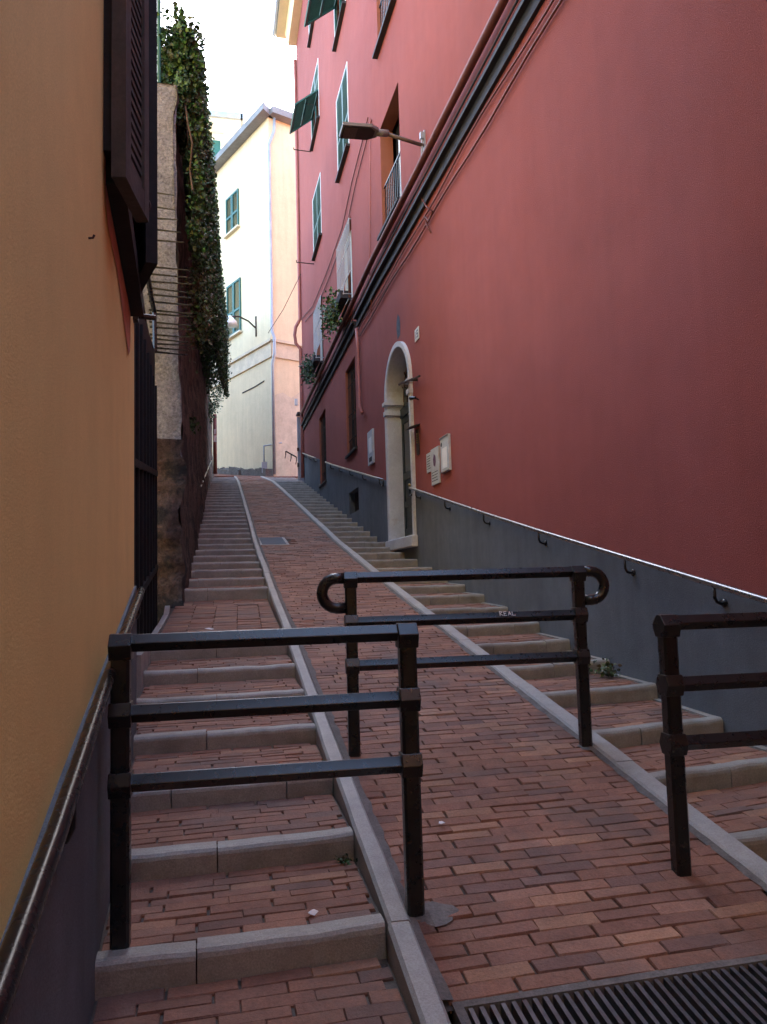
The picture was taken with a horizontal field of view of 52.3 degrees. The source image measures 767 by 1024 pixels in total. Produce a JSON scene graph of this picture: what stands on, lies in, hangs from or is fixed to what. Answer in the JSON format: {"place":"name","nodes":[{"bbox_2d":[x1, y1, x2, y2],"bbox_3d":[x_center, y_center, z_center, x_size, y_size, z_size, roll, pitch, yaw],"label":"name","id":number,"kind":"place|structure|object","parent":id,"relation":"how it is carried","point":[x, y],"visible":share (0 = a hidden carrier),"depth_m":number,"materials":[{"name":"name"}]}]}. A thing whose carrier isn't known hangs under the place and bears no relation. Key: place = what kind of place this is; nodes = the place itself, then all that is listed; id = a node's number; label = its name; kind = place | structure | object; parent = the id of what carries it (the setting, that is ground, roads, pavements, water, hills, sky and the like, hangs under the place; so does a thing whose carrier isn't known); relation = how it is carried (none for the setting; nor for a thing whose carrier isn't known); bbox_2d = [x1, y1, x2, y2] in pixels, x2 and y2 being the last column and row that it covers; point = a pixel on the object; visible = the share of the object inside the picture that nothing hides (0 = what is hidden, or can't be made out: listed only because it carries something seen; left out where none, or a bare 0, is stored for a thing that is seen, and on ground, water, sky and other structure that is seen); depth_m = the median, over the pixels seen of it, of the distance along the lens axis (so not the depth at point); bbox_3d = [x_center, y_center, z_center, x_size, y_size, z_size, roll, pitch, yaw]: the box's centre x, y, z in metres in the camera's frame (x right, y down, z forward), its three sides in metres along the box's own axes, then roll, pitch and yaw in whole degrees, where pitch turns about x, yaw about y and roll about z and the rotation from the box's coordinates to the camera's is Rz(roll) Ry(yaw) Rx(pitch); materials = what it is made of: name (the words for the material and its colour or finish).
{"place":"outdoors","nodes":[
{"label":"outdoors","id":0,"kind":"place"},
{"bbox_2d":[161,0,295,122],"label":"sky","id":1,"kind":"structure","parent":0,"point":[247,66],"materials":[{"name":"white"}]},
{"bbox_2d":[214,474,297,477],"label":"path","id":2,"kind":"structure","parent":0,"point":[222,475],"depth_m":32.16,"materials":[{"name":"brick"}]},
{"bbox_2d":[171,596,451,1023],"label":"ground","id":3,"kind":"structure","parent":0,"point":[449,1016],"depth_m":3.78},
{"bbox_2d":[0,0,157,1023],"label":"yellow house","id":4,"kind":"structure","parent":3,"relation":"on","point":[78,123],"depth_m":2.01,"materials":[{"name":"paint"}]},
{"bbox_2d":[0,587,144,1023],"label":"handrail","id":5,"kind":"object","parent":4,"relation":"attached to","point":[16,944],"visible":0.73,"depth_m":1.42,"materials":[{"name":"metal"}]},
{"bbox_2d":[103,0,157,316],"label":"window","id":6,"kind":"structure","parent":4,"relation":"in","point":[130,26],"depth_m":3.29,"materials":[{"name":"brown wood"}]},
{"bbox_2d":[133,314,157,633],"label":"iron gate","id":7,"kind":"structure","parent":4,"relation":"attached to","point":[145,484],"depth_m":7.10,"materials":[{"name":"black metal"}]},
{"bbox_2d":[143,192,192,355],"bbox_3d":[-2.447,-2.798,8.783,0.591,1.996,0.659,0,-5,-13],"label":"spike guard","id":8,"kind":"object","parent":7,"relation":"attached to","point":[154,310],"visible":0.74,"depth_m":8.98,"materials":[{"name":"black paint"}]},
{"bbox_2d":[137,606,169,697],"bbox_3d":[-2.102,1.210,7.249,0.090,0.603,3.232,-1,-5,-11],"label":"edging","id":9,"kind":"object","parent":3,"relation":"on","point":[143,660],"visible":0.31,"depth_m":5.90,"materials":[{"name":"stone"}]},
{"bbox_2d":[143,82,213,622],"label":"garden wall","id":10,"kind":"structure","parent":3,"relation":"on","point":[184,457],"depth_m":9.34,"materials":[{"name":"stone"}]},
{"bbox_2d":[157,0,160,82],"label":"fence post","id":11,"kind":"object","parent":10,"relation":"on","point":[159,42],"visible":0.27,"depth_m":9.60,"materials":[{"name":"metal"}]},
{"bbox_2d":[157,1,231,425],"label":"ivy","id":12,"kind":"object","parent":10,"relation":"attached to","point":[183,66],"visible":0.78,"depth_m":10.00,"materials":[{"name":"green plant"}]},
{"bbox_2d":[189,412,200,435],"bbox_3d":[-2.881,-1.341,11.624,0.327,0.461,0.445,0,-5,-13],"label":"wall plant","id":13,"kind":"object","parent":10,"relation":"attached to","point":[192,424],"depth_m":11.50,"materials":[{"name":"green plant"}]},
{"bbox_2d":[181,254,220,373],"bbox_3d":[-2.562,-2.806,10.916,0.567,1.953,1.031,0,-5,-13],"label":"wall plant","id":14,"kind":"object","parent":10,"relation":"attached to","point":[198,306],"depth_m":10.73,"materials":[{"name":"green plant"}]},
{"bbox_2d":[213,414,216,473],"bbox_3d":[-6.577,-2.652,30.480,0.150,2.350,0.153,0,-5,-13],"label":"pole","id":15,"kind":"object","parent":10,"relation":"attached to","point":[215,445],"visible":1,"depth_m":30.42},
{"bbox_2d":[209,110,243,157],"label":"house","id":16,"kind":"structure","parent":3,"relation":"on","point":[226,125],"depth_m":46.65,"materials":[{"name":"paint"}]},
{"bbox_2d":[213,140,220,157],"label":"window","id":17,"kind":"structure","parent":16,"relation":"in","point":[217,146],"depth_m":47.16,"materials":[{"name":"green paint"}]},
{"bbox_2d":[90,477,413,1023],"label":"stairs","id":18,"kind":"structure","parent":3,"relation":"on","point":[255,935],"depth_m":3.21,"materials":[{"name":"brick"}]},
{"bbox_2d":[107,622,424,949],"bbox_3d":[-0.395,0.991,2.735,1.079,1.159,0.099,-1,-5,-10],"label":"iron barrier","id":19,"kind":"object","parent":18,"relation":"on","point":[124,715],"visible":0.98,"depth_m":2.74,"materials":[{"name":"black metal"}]},
{"bbox_2d":[308,909,317,915],"bbox_3d":[-0.252,1.436,2.801,0.039,0.020,0.035,0,-5,-13],"label":"foil wrapper","id":20,"kind":"object","parent":18,"relation":"on","point":[313,912],"visible":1,"depth_m":2.79,"materials":[{"name":"metal"}]},
{"bbox_2d":[334,853,357,865],"bbox_3d":[-0.166,1.464,3.295,0.095,0.053,0.083,3,-7,-42],"label":"weed","id":21,"kind":"object","parent":18,"relation":"on","point":[345,861],"visible":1,"depth_m":3.29,"materials":[{"name":"green plant"}]},
{"bbox_2d":[210,102,301,478],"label":"cream house","id":22,"kind":"structure","parent":3,"relation":"on","point":[254,166],"depth_m":34.26,"materials":[{"name":"paint"}]},
{"bbox_2d":[223,188,239,238],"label":"window","id":23,"kind":"structure","parent":22,"relation":"in","point":[232,214],"depth_m":36.56,"materials":[{"name":"green paint"}]},
{"bbox_2d":[226,277,242,339],"bbox_3d":[-6.977,-9.382,36.174,0.160,2.593,1.659,2,-6,-36],"label":"window","id":24,"kind":"structure","parent":22,"relation":"in","point":[234,333],"depth_m":36.07,"materials":[{"name":"green paint"}]},
{"bbox_2d":[227,315,256,336],"bbox_3d":[-6.264,-8.174,33.806,0.644,0.900,1.697,-5,-6,34],"label":"street lamp","id":25,"kind":"object","parent":22,"relation":"attached to","point":[232,322],"visible":0.81,"depth_m":33.47,"materials":[{"name":"metal"}]},
{"bbox_2d":[262,442,281,472],"bbox_3d":[-4.689,-2.240,32.826,0.857,1.413,0.220,0,-5,-13],"label":"standpipe","id":26,"kind":"object","parent":22,"relation":"attached to","point":[264,464],"visible":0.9,"depth_m":32.76,"materials":[{"name":"metal"}]},
{"bbox_2d":[285,451,296,463],"bbox_3d":[-3.834,-2.253,32.292,0.530,0.450,0.827,0,-5,-13],"label":"handrail","id":27,"kind":"object","parent":22,"relation":"attached to","point":[291,456],"visible":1,"depth_m":31.91,"materials":[{"name":"black metal"}]},
{"bbox_2d":[234,476,453,1023],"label":"kerb","id":28,"kind":"structure","parent":3,"relation":"on","point":[423,986],"depth_m":3.12,"materials":[{"name":"stone"}]},
{"bbox_2d":[260,476,766,891],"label":"kerb","id":29,"kind":"structure","parent":3,"relation":"on","point":[743,859],"depth_m":4.24,"materials":[{"name":"stone"}]},
{"bbox_2d":[272,0,766,746],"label":"red house","id":30,"kind":"structure","parent":3,"relation":"on","point":[552,240],"depth_m":7.34,"materials":[{"name":"paint"}]},
{"bbox_2d":[268,274,300,332],"bbox_3d":[-3.923,-8.059,30.536,0.023,0.565,5.205,0,-6,-21],"label":"overhead cable","id":31,"kind":"object","parent":30,"relation":"attached to","point":[285,304],"visible":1,"depth_m":30.15,"materials":[{"name":"metal"}]},
{"bbox_2d":[289,60,319,151],"bbox_3d":[-2.309,-12.408,23.795,0.990,1.895,1.840,0,-5,-13],"label":"window","id":32,"kind":"structure","parent":30,"relation":"in","point":[306,110],"depth_m":23.76,"materials":[{"name":"paint"}]},
{"bbox_2d":[298,352,319,387],"bbox_3d":[-2.228,-4.147,23.251,0.456,1.042,1.697,0,-5,-13],"label":"flower box","id":33,"kind":"object","parent":30,"relation":"attached to","point":[307,371],"visible":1,"depth_m":22.95,"materials":[{"name":"plant"}]},
{"bbox_2d":[307,21,314,47],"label":"window","id":34,"kind":"structure","parent":30,"relation":"in","point":[311,26],"depth_m":24.53,"materials":[{"name":"paint"}]},
{"bbox_2d":[311,172,321,260],"bbox_3d":[-1.923,-8.899,23.621,0.340,1.935,1.896,-1,-5,-12],"label":"window","id":35,"kind":"structure","parent":30,"relation":"in","point":[316,202],"depth_m":23.54,"materials":[{"name":"paint"}]},
{"bbox_2d":[313,295,323,377],"bbox_3d":[-1.906,-5.255,23.376,0.505,2.075,1.690,0,-5,-13],"label":"window","id":36,"kind":"structure","parent":30,"relation":"in","point":[318,343],"depth_m":23.59,"materials":[{"name":"paint"}]},
{"bbox_2d":[319,409,326,487],"bbox_3d":[-1.686,-1.849,22.933,0.317,2.110,1.610,0,-5,-13],"label":"door","id":37,"kind":"structure","parent":30,"relation":"in","point":[322,420],"depth_m":23.49,"materials":[{"name":"paint"}]},
{"bbox_2d":[304,0,345,51],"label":"window","id":38,"kind":"structure","parent":30,"relation":"in","point":[316,9],"depth_m":19.17,"materials":[{"name":"paint"}]},
{"bbox_2d":[318,287,348,341],"bbox_3d":[-1.197,-4.581,18.288,0.446,1.054,1.822,0,-5,-13],"label":"flower box","id":39,"kind":"object","parent":30,"relation":"attached to","point":[334,311],"visible":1,"depth_m":18.03,"materials":[{"name":"plant"}]},
{"bbox_2d":[335,62,349,182],"bbox_3d":[-0.891,-9.257,18.637,0.369,2.075,1.690,0,-5,-13],"label":"window","id":40,"kind":"structure","parent":30,"relation":"in","point":[342,109],"depth_m":18.63,"materials":[{"name":"paint"}]},
{"bbox_2d":[336,216,352,325],"bbox_3d":[-0.875,-5.648,18.396,0.506,2.005,1.790,0,-5,-13],"label":"window","id":41,"kind":"structure","parent":30,"relation":"in","point":[344,249],"depth_m":18.48,"materials":[{"name":"paint"}]},
{"bbox_2d":[345,356,357,458],"bbox_3d":[-0.654,-2.368,17.943,0.316,2.090,1.510,0,-5,-13],"label":"window","id":42,"kind":"structure","parent":30,"relation":"in","point":[352,446],"depth_m":18.46,"materials":[{"name":"paint"}]},
{"bbox_2d":[325,461,383,486],"bbox_3d":[-0.784,-0.935,17.873,0.093,1.676,7.730,-1,-5,-12],"label":"handrail","id":43,"kind":"object","parent":30,"relation":"attached to","point":[378,478],"visible":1,"depth_m":16.31,"materials":[{"name":"metal"}]},
{"bbox_2d":[350,488,358,514],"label":"cellar window","id":44,"kind":"structure","parent":30,"relation":"in","point":[354,496],"depth_m":18.21,"materials":[{"name":"metal"}]},
{"bbox_2d":[367,428,374,465],"bbox_3d":[-0.248,-1.277,15.464,0.044,0.670,0.500,0,-5,-13],"label":"notice box","id":45,"kind":"object","parent":30,"relation":"attached to","point":[371,447],"visible":1,"depth_m":15.34,"materials":[{"name":"white metal"}]},
{"bbox_2d":[339,122,425,154],"bbox_3d":[0.003,-5.425,11.376,1.267,0.421,0.360,0,-5,-13],"label":"street lamp","id":46,"kind":"object","parent":30,"relation":"attached to","point":[358,131],"visible":0.92,"depth_m":11.35,"materials":[{"name":"metal"}]},
{"bbox_2d":[372,0,395,58],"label":"window","id":47,"kind":"structure","parent":30,"relation":"in","point":[385,8],"depth_m":14.23,"materials":[{"name":"paint"}]},
{"bbox_2d":[377,83,401,240],"bbox_3d":[0.215,-6.104,13.728,0.400,2.115,1.560,0,-5,-13],"label":"window","id":48,"kind":"structure","parent":30,"relation":"in","point":[389,203],"depth_m":14.33,"materials":[{"name":"paint"}]},
{"bbox_2d":[382,341,420,550],"bbox_3d":[0.457,-1.156,12.803,0.416,3.492,2.595,0,-5,-13],"label":"door frame","id":49,"kind":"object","parent":30,"relation":"in","point":[399,441],"depth_m":13.80,"materials":[{"name":"white stone"}]},
{"bbox_2d":[406,424,419,454],"bbox_3d":[0.458,-1.111,12.024,0.160,0.462,0.280,0,-5,-13],"label":"intercom","id":50,"kind":"object","parent":30,"relation":"attached to","point":[417,440],"visible":1,"depth_m":12.02,"materials":[{"name":"metal"}]},
{"bbox_2d":[409,396,418,399],"bbox_3d":[0.472,-1.755,12.020,0.088,0.086,0.150,2,-6,-38],"label":"door spotlight","id":51,"kind":"object","parent":30,"relation":"attached to","point":[412,397],"depth_m":11.98,"materials":[{"name":"black paint"}]},
{"bbox_2d":[415,326,418,341],"bbox_3d":[0.515,-2.741,12.045,0.014,0.190,0.230,0,-5,-13],"label":"number tile","id":52,"kind":"object","parent":30,"relation":"attached to","point":[416,333],"visible":1,"depth_m":12.02,"materials":[{"name":"white ceramic"}]},
{"bbox_2d":[426,452,430,472],"bbox_3d":[0.671,-0.725,11.427,0.014,0.285,0.280,0,-5,-13],"label":"plaque","id":53,"kind":"object","parent":30,"relation":"attached to","point":[428,459],"visible":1,"depth_m":11.45,"materials":[{"name":"grey stone"}]},
{"bbox_2d":[430,446,440,485],"bbox_3d":[0.739,-0.654,11.096,0.029,0.520,0.380,0,-5,-13],"label":"plaque","id":54,"kind":"object","parent":30,"relation":"attached to","point":[435,467],"visible":1,"depth_m":11.05,"materials":[{"name":"grey stone"}]},
{"bbox_2d":[439,433,451,473],"bbox_3d":[0.839,-0.790,10.611,0.047,0.490,0.370,0,-5,-13],"label":"notice box","id":55,"kind":"object","parent":30,"relation":"attached to","point":[445,448],"visible":1,"depth_m":10.55,"materials":[{"name":"white metal"}]},
{"bbox_2d":[409,487,766,607],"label":"handrail","id":56,"kind":"object","parent":30,"relation":"attached to","point":[715,585],"visible":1,"depth_m":5.95,"materials":[{"name":"metal"}]},
{"bbox_2d":[238,477,766,1013],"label":"ramp","id":57,"kind":"structure","parent":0,"point":[546,855],"depth_m":3.36,"materials":[{"name":"brick"}]},
{"bbox_2d":[259,537,288,544],"bbox_3d":[-1.998,0.543,14.042,0.520,0.236,0.950,0,-5,-13],"label":"manhole cover","id":58,"kind":"object","parent":57,"relation":"on","point":[273,541],"visible":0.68,"depth_m":13.95,"materials":[{"name":"metal"}]},
{"bbox_2d":[316,565,608,756],"bbox_3d":[0.478,0.881,4.354,1.682,1.129,0.099,-1,-5,-7],"label":"iron barrier","id":59,"kind":"object","parent":57,"relation":"on","point":[577,615],"visible":0.98,"depth_m":4.37,"materials":[{"name":"black metal"}]},
{"bbox_2d":[452,954,766,1023],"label":"drain grating","id":60,"kind":"object","parent":57,"relation":"on","point":[732,991],"visible":1,"depth_m":2.36,"materials":[{"name":"metal"}]},
{"bbox_2d":[652,612,766,876],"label":"iron barrier","id":61,"kind":"object","parent":57,"relation":"on","point":[673,684],"visible":0.98,"depth_m":3.13,"materials":[{"name":"black metal"}]},
{"bbox_2d":[266,477,766,861],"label":"stairs","id":62,"kind":"structure","parent":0,"point":[727,790],"depth_m":5.43,"materials":[{"name":"brick"}]},
{"bbox_2d":[295,399,303,481],"bbox_3d":[-2.793,-2.587,29.020,0.973,3.208,0.500,0,-5,-13],"label":"metal door","id":63,"kind":"structure","parent":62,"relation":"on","point":[298,445],"depth_m":28.96,"materials":[{"name":"metal"}]},
{"bbox_2d":[589,658,621,677],"bbox_3d":[1.753,1.205,6.066,0.478,0.153,0.258,0,-5,-13],"label":"weed","id":64,"kind":"object","parent":62,"relation":"on","point":[609,671],"visible":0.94,"depth_m":6.05,"materials":[{"name":"green plant"}]}
]}

